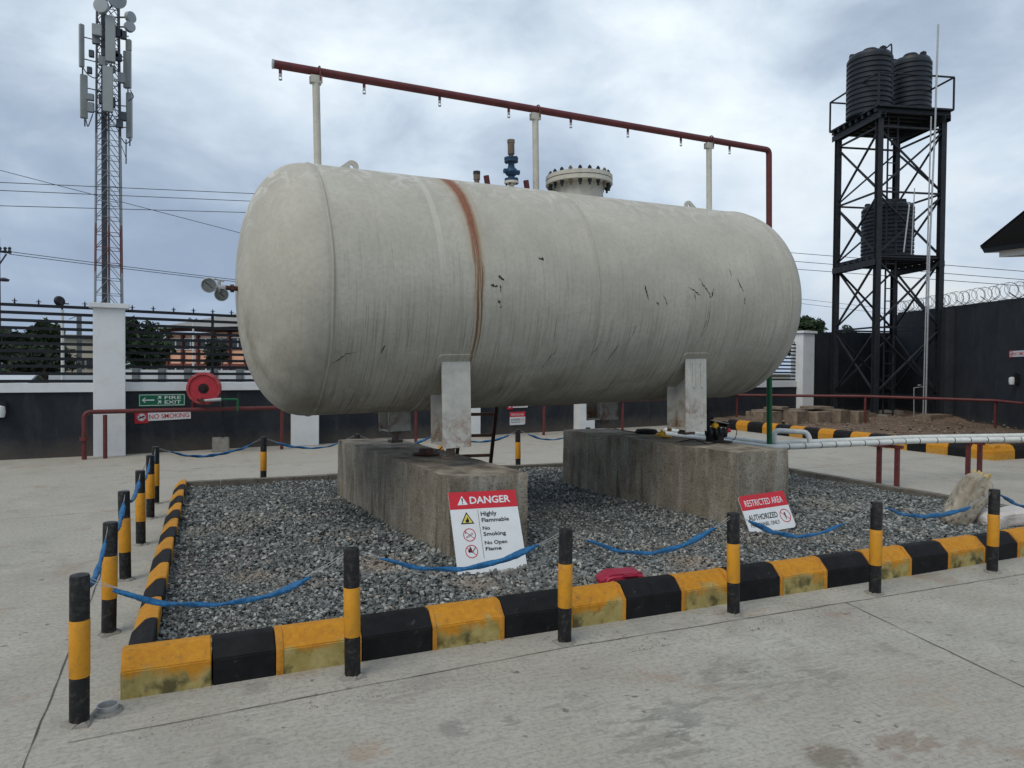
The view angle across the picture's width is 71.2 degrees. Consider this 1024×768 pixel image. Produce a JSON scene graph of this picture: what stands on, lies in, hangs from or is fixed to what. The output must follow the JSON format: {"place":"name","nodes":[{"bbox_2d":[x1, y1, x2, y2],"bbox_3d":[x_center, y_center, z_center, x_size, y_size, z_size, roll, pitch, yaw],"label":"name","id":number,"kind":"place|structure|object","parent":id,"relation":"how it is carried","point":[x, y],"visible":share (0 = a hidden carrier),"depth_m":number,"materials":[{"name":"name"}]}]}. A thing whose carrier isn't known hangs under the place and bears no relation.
{"place":"outdoors","nodes":[
{"label":"outdoors","id":0,"kind":"place"},
{"bbox_2d":[49,375,92,379],"bbox_3d":[-17.483,0.227,28.581,1.754,1.324,0.200,0,1,-24],"label":"white wall piece","id":1,"kind":"object","parent":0,"point":[72,377],"depth_m":28.46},
{"bbox_2d":[57,334,92,371],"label":"pale house","id":2,"kind":"structure","parent":0,"point":[74,340],"depth_m":59.75,"materials":[{"name":"white concrete"}]},
{"bbox_2d":[0,170,239,232],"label":"power line","id":3,"kind":"object","parent":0,"point":[119,201],"visible":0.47,"depth_m":34.04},
{"bbox_2d":[0,190,242,200],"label":"power line","id":4,"kind":"object","parent":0,"point":[119,195],"visible":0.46,"depth_m":33.25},
{"bbox_2d":[0,205,245,212],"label":"power line","id":5,"kind":"object","parent":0,"point":[125,209],"visible":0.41,"depth_m":33.30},
{"bbox_2d":[0,182,253,193],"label":"power line","id":6,"kind":"object","parent":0,"point":[122,187],"visible":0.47,"depth_m":33.27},
{"bbox_2d":[41,369,790,380],"bbox_3d":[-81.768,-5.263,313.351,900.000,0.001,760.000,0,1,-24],"label":"ground","id":7,"kind":"structure","parent":0,"point":[766,380],"depth_m":211.47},
{"bbox_2d":[0,247,11,371],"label":"power pole","id":8,"kind":"object","parent":7,"relation":"on","point":[2,279],"visible":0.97,"depth_m":36.57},
{"bbox_2d":[9,251,234,279],"bbox_3d":[-10.242,-6.455,48.172,38.713,0.923,0.034,0,1,-36],"label":"power line","id":9,"kind":"object","parent":8,"relation":"attached to","point":[119,265],"visible":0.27,"depth_m":39.63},
{"bbox_2d":[10,254,234,281],"bbox_3d":[-10.243,-6.344,48.173,38.715,0.883,0.034,0,1,-36],"label":"power line","id":10,"kind":"object","parent":8,"relation":"attached to","point":[108,266],"visible":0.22,"depth_m":39.27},
{"bbox_2d":[0,329,24,371],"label":"leafy tree","id":11,"kind":"object","parent":7,"relation":"on","point":[7,346],"visible":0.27,"depth_m":35.36,"materials":[{"name":"green plant"}]},
{"bbox_2d":[0,375,37,379],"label":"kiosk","id":12,"kind":"object","parent":7,"relation":"on","point":[17,377],"visible":0.1,"depth_m":19.81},
{"bbox_2d":[18,317,65,379],"bbox_3d":[-21.982,-1.203,33.455,1.892,3.942,1.893,0,1,-24],"label":"leafy tree","id":13,"kind":"object","parent":7,"relation":"on","point":[40,332],"visible":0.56,"depth_m":33.14,"materials":[{"name":"green plant"}]},
{"bbox_2d":[7,341,80,379],"bbox_3d":[-19.735,-0.487,30.156,1.843,2.693,2.665,1,1,39],"label":"leafy tree","id":14,"kind":"object","parent":7,"relation":"on","point":[40,362],"visible":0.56,"depth_m":29.71,"materials":[{"name":"green plant"}]},
{"bbox_2d":[54,296,68,379],"bbox_3d":[-16.007,-1.078,25.372,0.240,4.085,0.468,1,1,37],"label":"street lamp","id":15,"kind":"object","parent":7,"relation":"on","point":[57,299],"visible":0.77,"depth_m":25.33,"materials":[{"name":"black metal"}]},
{"bbox_2d":[69,316,81,371],"bbox_3d":[-21.897,-1.397,35.843,0.532,4.209,0.200,0,1,-24],"label":"utility post","id":16,"kind":"object","parent":7,"relation":"on","point":[78,318],"visible":0.46,"depth_m":35.81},
{"bbox_2d":[2,357,165,379],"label":"scrub","id":17,"kind":"object","parent":7,"relation":"on","point":[6,369],"visible":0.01,"depth_m":56.34,"materials":[{"name":"green plant"}]},
{"bbox_2d":[79,0,135,303],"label":"telecom mast","id":18,"kind":"object","parent":7,"relation":"on","point":[108,31],"visible":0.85,"depth_m":59.85,"materials":[{"name":"metal"}]},
{"bbox_2d":[125,315,177,369],"bbox_3d":[-18.549,-1.326,35.318,3.710,4.171,3.136,0,1,-24],"label":"leafy tree","id":19,"kind":"object","parent":7,"relation":"on","point":[139,349],"visible":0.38,"depth_m":34.84,"materials":[{"name":"green plant"}]},
{"bbox_2d":[125,368,252,378],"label":"street wall","id":20,"kind":"structure","parent":7,"relation":"on","point":[188,376],"depth_m":28.53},
{"bbox_2d":[158,313,248,370],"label":"apartment block","id":21,"kind":"structure","parent":7,"relation":"on","point":[203,343],"depth_m":54.16,"materials":[{"name":"concrete"}]},
{"bbox_2d":[202,337,229,365],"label":"leafy tree","id":22,"kind":"object","parent":7,"relation":"on","point":[217,351],"visible":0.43,"depth_m":40.38,"materials":[{"name":"green plant"}]},
{"bbox_2d":[797,315,828,331],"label":"leafy tree","id":23,"kind":"object","parent":7,"relation":"on","point":[807,323],"visible":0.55,"depth_m":54.44,"materials":[{"name":"green plant"}]},
{"bbox_2d":[813,332,888,410],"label":"tall wall","id":24,"kind":"structure","parent":7,"relation":"on","point":[855,382],"depth_m":26.46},
{"bbox_2d":[412,446,442,455],"bbox_3d":[-0.827,0.650,7.095,0.325,0.105,0.278,0,1,0],"label":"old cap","id":25,"kind":"object","parent":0,"point":[426,451],"visible":0.98,"depth_m":7.03,"materials":[{"name":"fabric"}]},
{"bbox_2d":[0,422,1023,767],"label":"concrete yard","id":26,"kind":"structure","parent":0,"point":[808,688],"depth_m":3.69,"materials":[{"name":"concrete"}]},
{"bbox_2d":[60,572,93,729],"bbox_3d":[-1.947,1.189,3.202,0.139,0.683,0.138,0,1,-14],"label":"bollard","id":27,"kind":"object","parent":26,"relation":"on","point":[79,648],"visible":1,"depth_m":3.16,"materials":[{"name":"metal"}]},
{"bbox_2d":[90,553,343,606],"bbox_3d":[-1.378,0.970,3.445,1.141,0.206,0.039,0,1,-25],"label":"rope","id":28,"kind":"object","parent":27,"relation":"attached to","point":[275,593],"visible":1,"depth_m":3.42,"materials":[{"name":"fabric"}]},
{"bbox_2d":[22,466,144,767],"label":"slab joint","id":29,"kind":"object","parent":26,"relation":"on","point":[55,684],"visible":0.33,"depth_m":3.45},
{"bbox_2d":[91,700,123,718],"bbox_3d":[-1.875,1.507,3.313,0.136,0.045,0.136,0,1,-24],"label":"pipe socket","id":30,"kind":"object","parent":26,"relation":"on","point":[107,708],"visible":1,"depth_m":3.29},
{"bbox_2d":[97,521,121,637],"bbox_3d":[-2.415,1.164,4.286,0.139,0.684,0.138,2,2,43],"label":"bollard","id":31,"kind":"object","parent":26,"relation":"on","point":[109,576],"visible":0.97,"depth_m":4.24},
{"bbox_2d":[90,527,107,587],"bbox_3d":[-2.172,0.938,3.732,0.043,0.166,1.096,0,1,-24],"label":"rope","id":32,"kind":"object","parent":31,"relation":"attached to","point":[97,571],"visible":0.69,"depth_m":3.84,"materials":[{"name":"fabric"}]},
{"bbox_2d":[118,490,135,581],"bbox_3d":[-2.893,1.139,5.367,0.138,0.684,0.139,0,1,-8],"label":"bollard","id":33,"kind":"object","parent":26,"relation":"on","point":[124,541],"visible":0.93,"depth_m":5.32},
{"bbox_2d":[118,495,125,530],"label":"rope","id":34,"kind":"object","parent":33,"relation":"attached to","point":[121,514],"visible":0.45,"depth_m":5.06,"materials":[{"name":"fabric"}]},
{"bbox_2d":[133,470,149,546],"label":"bollard","id":35,"kind":"object","parent":26,"relation":"on","point":[140,510],"visible":0.95,"depth_m":6.39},
{"bbox_2d":[130,476,140,502],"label":"rope","id":36,"kind":"object","parent":35,"relation":"attached to","point":[137,486],"visible":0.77,"depth_m":6.07,"materials":[{"name":"fabric"}]},
{"bbox_2d":[146,455,157,519],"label":"bollard","id":37,"kind":"object","parent":26,"relation":"on","point":[150,497],"visible":0.88,"depth_m":7.50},
{"bbox_2d":[128,479,185,644],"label":"painted kerb","id":38,"kind":"structure","parent":26,"relation":"on","point":[147,624],"depth_m":4.90,"materials":[{"name":"concrete"}]},
{"bbox_2d":[152,446,162,504],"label":"bollard","id":39,"kind":"object","parent":26,"relation":"on","point":[155,450],"visible":0.66,"depth_m":8.32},
{"bbox_2d":[186,372,238,451],"bbox_3d":[-5.617,0.538,13.360,0.846,1.512,0.575,-1,2,-50],"label":"hose reel","id":40,"kind":"object","parent":26,"relation":"on","point":[203,388],"visible":1,"depth_m":13.21,"materials":[{"name":"metal"}]},
{"bbox_2d":[260,436,266,477],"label":"bollard","id":41,"kind":"object","parent":26,"relation":"on","point":[263,456],"visible":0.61,"depth_m":9.61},
{"bbox_2d":[160,438,260,457],"bbox_3d":[-3.760,0.827,8.996,0.044,0.179,1.445,1,1,32],"label":"rope","id":42,"kind":"object","parent":41,"relation":"attached to","point":[210,455],"visible":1,"depth_m":8.95,"materials":[{"name":"fabric"}]},
{"bbox_2d":[267,438,349,448],"bbox_3d":[-2.780,0.816,9.902,1.178,0.177,0.045,0,1,-25],"label":"rope","id":43,"kind":"object","parent":41,"relation":"attached to","point":[291,446],"visible":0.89,"depth_m":9.84,"materials":[{"name":"fabric"}]},
{"bbox_2d":[339,547,366,681],"bbox_3d":[-0.836,1.189,3.707,0.139,0.684,0.138,0,1,-38],"label":"bollard","id":44,"kind":"object","parent":26,"relation":"on","point":[351,602],"visible":1,"depth_m":3.67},
{"bbox_2d":[0,302,817,459],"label":"boundary wall","id":45,"kind":"structure","parent":26,"relation":"on","point":[41,420],"depth_m":13.68,"materials":[{"name":"paint"}]},
{"bbox_2d":[0,400,6,416],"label":"wall lamp","id":46,"kind":"object","parent":45,"relation":"attached to","point":[3,408],"visible":1,"depth_m":11.98,"materials":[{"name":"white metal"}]},
{"bbox_2d":[0,297,92,382],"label":"fence grille","id":47,"kind":"object","parent":45,"relation":"on","point":[45,343],"visible":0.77,"depth_m":12.42,"materials":[{"name":"black metal"}]},
{"bbox_2d":[138,393,184,406],"bbox_3d":[-6.553,0.299,13.390,0.800,0.235,0.010,0,1,-35],"label":"fire exit sign","id":48,"kind":"object","parent":45,"relation":"attached to","point":[148,400],"visible":1,"depth_m":13.38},
{"bbox_2d":[134,412,190,423],"bbox_3d":[-6.541,0.604,13.404,0.960,0.220,0.010,-2,3,-35],"label":"no smoking sign","id":49,"kind":"object","parent":45,"relation":"attached to","point":[143,417],"visible":0.99,"depth_m":13.37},
{"bbox_2d":[125,305,254,381],"bbox_3d":[-5.851,-0.754,13.965,3.165,1.433,0.065,0,1,-35],"label":"fence grille","id":50,"kind":"object","parent":45,"relation":"on","point":[212,341],"visible":0.59,"depth_m":13.62,"materials":[{"name":"black metal"}]},
{"bbox_2d":[510,411,524,424],"bbox_3d":[0.140,0.861,17.937,0.475,0.330,0.009,0,1,-35],"label":"restricted area sign","id":51,"kind":"object","parent":45,"relation":"attached to","point":[517,418],"visible":1,"depth_m":17.93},
{"bbox_2d":[772,342,795,379],"bbox_3d":[7.451,-0.790,23.074,5.826,1.363,0.065,0,1,-35],"label":"fence grille","id":52,"kind":"object","parent":45,"relation":"on","point":[787,365],"visible":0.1,"depth_m":24.41,"materials":[{"name":"black metal"}]},
{"bbox_2d":[337,438,527,562],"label":"concrete plinth","id":53,"kind":"structure","parent":26,"relation":"on","point":[401,487],"depth_m":6.45,"materials":[{"name":"concrete"}]},
{"bbox_2d":[201,66,801,459],"bbox_3d":[0.182,-1.168,7.554,6.404,3.568,2.264,-2,2,-27],"label":"storage tank","id":54,"kind":"object","parent":53,"relation":"on","point":[394,300],"visible":1,"depth_m":6.37,"materials":[{"name":"metal"}]},
{"bbox_2d":[271,59,771,443],"bbox_3d":[0.622,-0.809,7.791,6.122,4.283,0.082,-2,2,-27],"label":"sprinkler pipe","id":55,"kind":"object","parent":54,"relation":"attached to","point":[352,77],"visible":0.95,"depth_m":7.59,"materials":[{"name":"metal"}]},
{"bbox_2d":[455,407,497,462],"bbox_3d":[-0.463,0.652,9.548,0.542,1.544,1.335,0,1,-10],"label":"ladder","id":56,"kind":"object","parent":26,"relation":"on","point":[492,435],"visible":0.32,"depth_m":9.61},
{"bbox_2d":[515,429,520,464],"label":"bollard","id":57,"kind":"object","parent":26,"relation":"on","point":[517,449],"visible":0.73,"depth_m":11.15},
{"bbox_2d":[471,431,514,442],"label":"rope","id":58,"kind":"object","parent":57,"relation":"attached to","point":[499,438],"visible":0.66,"depth_m":10.97,"materials":[{"name":"fabric"}]},
{"bbox_2d":[71,574,1021,741],"bbox_3d":[1.806,1.518,4.723,8.120,0.001,0.112,0,1,-24],"label":"slab joint","id":59,"kind":"object","parent":26,"relation":"on","point":[521,655],"visible":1,"depth_m":3.94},
{"bbox_2d":[79,394,1023,459],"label":"red pipe rail","id":60,"kind":"object","parent":26,"relation":"on","point":[83,438],"visible":0.59,"depth_m":14.00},
{"bbox_2d":[552,528,575,647],"bbox_3d":[0.321,1.189,4.182,0.139,0.683,0.138,0,1,-28],"label":"bollard","id":61,"kind":"object","parent":26,"relation":"on","point":[565,578],"visible":1,"depth_m":4.15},
{"bbox_2d":[362,533,558,571],"bbox_3d":[-0.254,0.949,3.937,1.149,0.165,0.046,0,1,-24],"label":"rope","id":62,"kind":"object","parent":61,"relation":"attached to","point":[513,555],"visible":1,"depth_m":3.95,"materials":[{"name":"fabric"}]},
{"bbox_2d":[120,527,1023,699],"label":"painted kerb","id":63,"kind":"structure","parent":26,"relation":"on","point":[162,667],"depth_m":4.25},
{"bbox_2d":[186,462,1007,507],"bbox_3d":[0.834,1.380,8.088,8.414,0.173,5.861,0,1,-24],"label":"block edging","id":64,"kind":"object","parent":26,"relation":"on","point":[334,476],"visible":0.23,"depth_m":9.43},
{"bbox_2d":[563,428,788,524],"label":"concrete plinth","id":65,"kind":"structure","parent":26,"relation":"on","point":[716,481],"depth_m":7.73,"materials":[{"name":"concrete"}]},
{"bbox_2d":[705,407,736,441],"bbox_3d":[2.348,0.453,8.064,0.374,0.390,0.172,0,1,-24],"label":"valve assembly","id":66,"kind":"object","parent":65,"relation":"on","point":[714,431],"visible":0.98,"depth_m":8.01,"materials":[{"name":"metal"}]},
{"bbox_2d":[722,512,743,617],"bbox_3d":[1.455,1.188,4.712,0.139,0.684,0.138,1,1,6],"label":"bollard","id":67,"kind":"object","parent":26,"relation":"on","point":[733,565],"visible":1,"depth_m":4.67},
{"bbox_2d":[573,516,729,554],"bbox_3d":[0.890,0.964,4.436,1.182,0.196,0.045,0,1,-25],"label":"rope","id":68,"kind":"object","parent":67,"relation":"attached to","point":[696,538],"visible":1,"depth_m":4.46,"materials":[{"name":"fabric"}]},
{"bbox_2d":[864,501,884,596],"bbox_3d":[2.631,1.188,5.177,0.138,0.683,0.139,0,1,-29],"label":"bollard","id":69,"kind":"object","parent":26,"relation":"on","point":[875,542],"visible":1,"depth_m":5.13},
{"bbox_2d":[740,505,870,537],"bbox_3d":[2.046,0.963,4.936,1.172,0.194,0.046,0,1,-22],"label":"rope","id":70,"kind":"object","parent":69,"relation":"attached to","point":[762,527],"visible":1,"depth_m":4.86,"materials":[{"name":"fabric"}]},
{"bbox_2d":[883,492,989,517],"bbox_3d":[3.254,0.945,5.458,1.297,0.159,0.041,0,1,-26],"label":"rope","id":71,"kind":"object","parent":69,"relation":"attached to","point":[944,514],"visible":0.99,"depth_m":5.43,"materials":[{"name":"fabric"}]},
{"bbox_2d":[727,419,1023,460],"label":"painted kerb","id":72,"kind":"structure","parent":26,"relation":"on","point":[1007,451],"depth_m":14.62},
{"bbox_2d":[873,445,903,486],"bbox_3d":[5.233,1.150,10.239,0.106,0.594,0.704,-1,2,-41],"label":"pipe stand","id":73,"kind":"object","parent":26,"relation":"on","point":[897,448],"visible":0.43,"depth_m":10.03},
{"bbox_2d":[665,431,1023,449],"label":"gas pipe","id":74,"kind":"object","parent":73,"relation":"on","point":[889,442],"visible":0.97,"depth_m":9.97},
{"bbox_2d":[829,71,954,416],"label":"water tower","id":75,"kind":"structure","parent":26,"relation":"on","point":[896,126],"depth_m":23.03,"materials":[{"name":"metal"}]},
{"bbox_2d":[845,45,893,121],"bbox_3d":[11.813,-9.910,23.624,1.400,2.272,1.400,0,1,-24],"label":"water tank","id":76,"kind":"object","parent":75,"relation":"on","point":[861,66],"visible":0.77,"depth_m":23.07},
{"bbox_2d":[886,43,893,97],"bbox_3d":[12.009,-9.944,22.772,0.099,1.767,0.476,0,1,0],"label":"tank pipe","id":77,"kind":"object","parent":76,"relation":"attached to","point":[891,67],"visible":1,"depth_m":22.56,"materials":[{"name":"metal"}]},
{"bbox_2d":[860,198,914,257],"bbox_3d":[12.538,-5.156,23.870,1.600,1.970,1.600,0,1,-24],"label":"water tank","id":78,"kind":"object","parent":75,"relation":"on","point":[867,229],"visible":0.59,"depth_m":23.19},
{"bbox_2d":[903,202,909,251],"bbox_3d":[12.461,-4.959,22.498,0.166,1.655,0.440,1,1,40],"label":"tank pipe","id":79,"kind":"object","parent":75,"relation":"attached to","point":[906,226],"visible":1,"depth_m":22.34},
{"bbox_2d":[911,188,914,254],"bbox_3d":[12.543,-5.084,22.356,0.084,2.069,0.032,1,1,29],"label":"tank pipe","id":80,"kind":"object","parent":75,"relation":"attached to","point":[912,221],"visible":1,"depth_m":22.35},
{"bbox_2d":[893,51,932,106],"bbox_3d":[13.547,-9.995,24.335,1.320,2.444,1.320,0,1,-24],"label":"water tank","id":81,"kind":"object","parent":75,"relation":"on","point":[910,90],"visible":0.48,"depth_m":23.77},
{"bbox_2d":[922,116,931,413],"bbox_3d":[13.035,-3.534,22.446,0.104,9.657,0.044,1,1,30],"label":"delivery pipe","id":82,"kind":"object","parent":26,"relation":"on","point":[927,261],"visible":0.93,"depth_m":22.42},
{"bbox_2d":[925,24,938,413],"bbox_3d":[13.087,-4.924,22.279,0.186,12.426,0.055,1,1,30],"label":"long riser pipe","id":83,"kind":"object","parent":26,"relation":"on","point":[931,206],"visible":0.97,"depth_m":22.27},
{"bbox_2d":[846,602,1023,686],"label":"slab joint","id":84,"kind":"object","parent":26,"relation":"on","point":[941,647],"visible":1,"depth_m":4.10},
{"bbox_2d":[895,297,1023,429],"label":"tall wall","id":85,"kind":"structure","parent":26,"relation":"on","point":[979,342],"depth_m":21.09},
{"bbox_2d":[897,281,1023,312],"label":"razor wire","id":86,"kind":"object","parent":85,"relation":"attached to","point":[968,301],"visible":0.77,"depth_m":21.46,"materials":[{"name":"metal"}]},
{"bbox_2d":[1008,373,1018,384],"bbox_3d":[12.841,-0.132,18.308,0.206,0.286,0.176,1,1,12],"label":"wall lamp","id":87,"kind":"object","parent":85,"relation":"attached to","point":[1014,379],"visible":1,"depth_m":18.24,"materials":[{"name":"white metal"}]},
{"bbox_2d":[1009,350,1023,357],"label":"no smoking sign","id":88,"kind":"object","parent":85,"relation":"attached to","point":[1016,353],"visible":1,"depth_m":18.35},
{"bbox_2d":[941,469,993,525],"bbox_3d":[4.584,1.167,7.185,0.491,0.636,0.228,0,1,0],"label":"cement sack","id":89,"kind":"object","parent":26,"relation":"on","point":[972,487],"visible":0.72,"depth_m":7.09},
{"bbox_2d":[965,442,984,474],"bbox_3d":[6.933,1.152,10.875,0.081,0.594,0.664,0,1,-5],"label":"pipe stand","id":90,"kind":"object","parent":26,"relation":"on","point":[968,456],"visible":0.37,"depth_m":10.81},
{"bbox_2d":[664,428,1023,443],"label":"gas pipe","id":91,"kind":"object","parent":90,"relation":"on","point":[806,433],"visible":0.67,"depth_m":10.12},
{"bbox_2d":[983,489,1001,573],"bbox_3d":[3.882,1.187,5.767,0.138,0.683,0.139,1,1,1],"label":"bollard","id":92,"kind":"object","parent":26,"relation":"on","point":[993,527],"visible":1,"depth_m":5.73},
{"bbox_2d":[1000,494,1023,507],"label":"rope","id":93,"kind":"object","parent":92,"relation":"attached to","point":[1009,500],"visible":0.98,"depth_m":5.84,"materials":[{"name":"fabric"}]},
{"bbox_2d":[0,0,1023,373],"label":"sky","id":94,"kind":"structure","parent":0,"point":[211,110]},
{"bbox_2d":[35,573,1016,766],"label":"grit","id":95,"kind":"object","parent":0,"point":[562,700],"visible":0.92,"depth_m":3.54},
{"bbox_2d":[98,572,1022,737],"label":"grit","id":96,"kind":"object","parent":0,"point":[495,676],"visible":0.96,"depth_m":3.70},
{"bbox_2d":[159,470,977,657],"bbox_3d":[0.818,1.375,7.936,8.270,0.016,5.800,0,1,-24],"label":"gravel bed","id":97,"kind":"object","parent":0,"point":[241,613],"visible":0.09,"depth_m":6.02,"materials":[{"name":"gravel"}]},
{"bbox_2d":[975,505,1023,527],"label":"empty sack","id":98,"kind":"object","parent":97,"relation":"on","point":[1012,515],"visible":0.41,"depth_m":7.01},
{"bbox_2d":[156,467,1023,656],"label":"gravel","id":99,"kind":"structure","parent":0,"point":[487,584],"depth_m":6.17,"materials":[{"name":"gravel"}]},
{"bbox_2d":[448,490,526,574],"bbox_3d":[-0.185,1.119,5.447,0.556,0.625,0.011,1,-26,-23],"label":"danger sign","id":100,"kind":"object","parent":99,"relation":"on","point":[486,525],"visible":1,"depth_m":5.45,"materials":[{"name":"plastic"}]},
{"bbox_2d":[596,567,643,582],"bbox_3d":[0.746,1.369,5.006,0.340,0.116,0.200,0,1,-17],"label":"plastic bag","id":101,"kind":"object","parent":99,"relation":"on","point":[610,575],"visible":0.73,"depth_m":4.96,"materials":[{"name":"plastic"}]},
{"bbox_2d":[738,491,794,533],"bbox_3d":[2.429,1.218,6.801,0.575,0.365,0.010,-2,-25,-25],"label":"restricted area sign","id":102,"kind":"object","parent":99,"relation":"on","point":[771,510],"visible":0.81,"depth_m":6.80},
{"bbox_2d":[635,428,657,433],"bbox_3d":[1.693,0.593,8.999,0.290,0.055,0.287,0,1,-24],"label":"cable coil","id":103,"kind":"object","parent":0,"point":[646,431],"visible":1,"depth_m":8.89,"materials":[{"name":"rubber"}]},
{"bbox_2d":[710,408,1023,443],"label":"soil","id":104,"kind":"structure","parent":0,"point":[907,414],"depth_m":19.14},
{"bbox_2d":[746,410,781,423],"bbox_3d":[6.958,0.946,19.737,0.860,0.404,0.564,0,1,-35],"label":"concrete slab","id":105,"kind":"object","parent":104,"relation":"on","point":[758,415],"depth_m":19.55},
{"bbox_2d":[778,410,808,424],"bbox_3d":[7.842,0.947,19.960,0.634,0.418,0.613,-1,1,-41],"label":"concrete slab","id":106,"kind":"object","parent":104,"relation":"on","point":[793,417],"depth_m":19.71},
{"bbox_2d":[784,408,819,410],"bbox_3d":[8.452,0.932,20.930,0.922,0.411,0.616,0,1,-29],"label":"concrete slab","id":107,"kind":"object","parent":104,"relation":"on","point":[804,409],"depth_m":20.79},
{"bbox_2d":[808,411,830,422],"bbox_3d":[8.522,0.960,20.142,0.618,0.383,0.615,0,1,-33],"label":"concrete slab","id":108,"kind":"object","parent":104,"relation":"on","point":[818,416],"depth_m":19.87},
{"bbox_2d":[822,409,849,422],"bbox_3d":[9.209,0.945,20.331,0.569,0.425,0.562,0,1,-39],"label":"concrete slab","id":109,"kind":"object","parent":104,"relation":"on","point":[839,416],"depth_m":20.08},
{"bbox_2d":[800,406,833,408],"bbox_3d":[8.802,0.673,20.639,0.815,0.073,0.510,0,1,-24],"label":"concrete slab","id":110,"kind":"object","parent":109,"relation":"on","point":[818,407],"depth_m":20.49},
{"bbox_2d":[849,410,868,423],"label":"concrete slab","id":111,"kind":"structure","parent":104,"relation":"on","point":[856,417],"depth_m":20.24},
{"bbox_2d":[915,414,952,420],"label":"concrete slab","id":112,"kind":"structure","parent":104,"relation":"on","point":[926,417],"depth_m":21.66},
{"bbox_2d":[791,252,1023,271],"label":"power line","id":113,"kind":"object","parent":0,"point":[947,265],"visible":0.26,"depth_m":40.27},
{"bbox_2d":[798,269,1020,285],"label":"power line","id":114,"kind":"object","parent":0,"point":[910,277],"visible":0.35,"depth_m":41.42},
{"bbox_2d":[795,261,1023,279],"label":"power line","id":115,"kind":"object","parent":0,"point":[934,272],"visible":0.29,"depth_m":40.34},
{"bbox_2d":[980,211,1023,256],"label":"station building","id":116,"kind":"structure","parent":0,"point":[1006,240],"depth_m":14.47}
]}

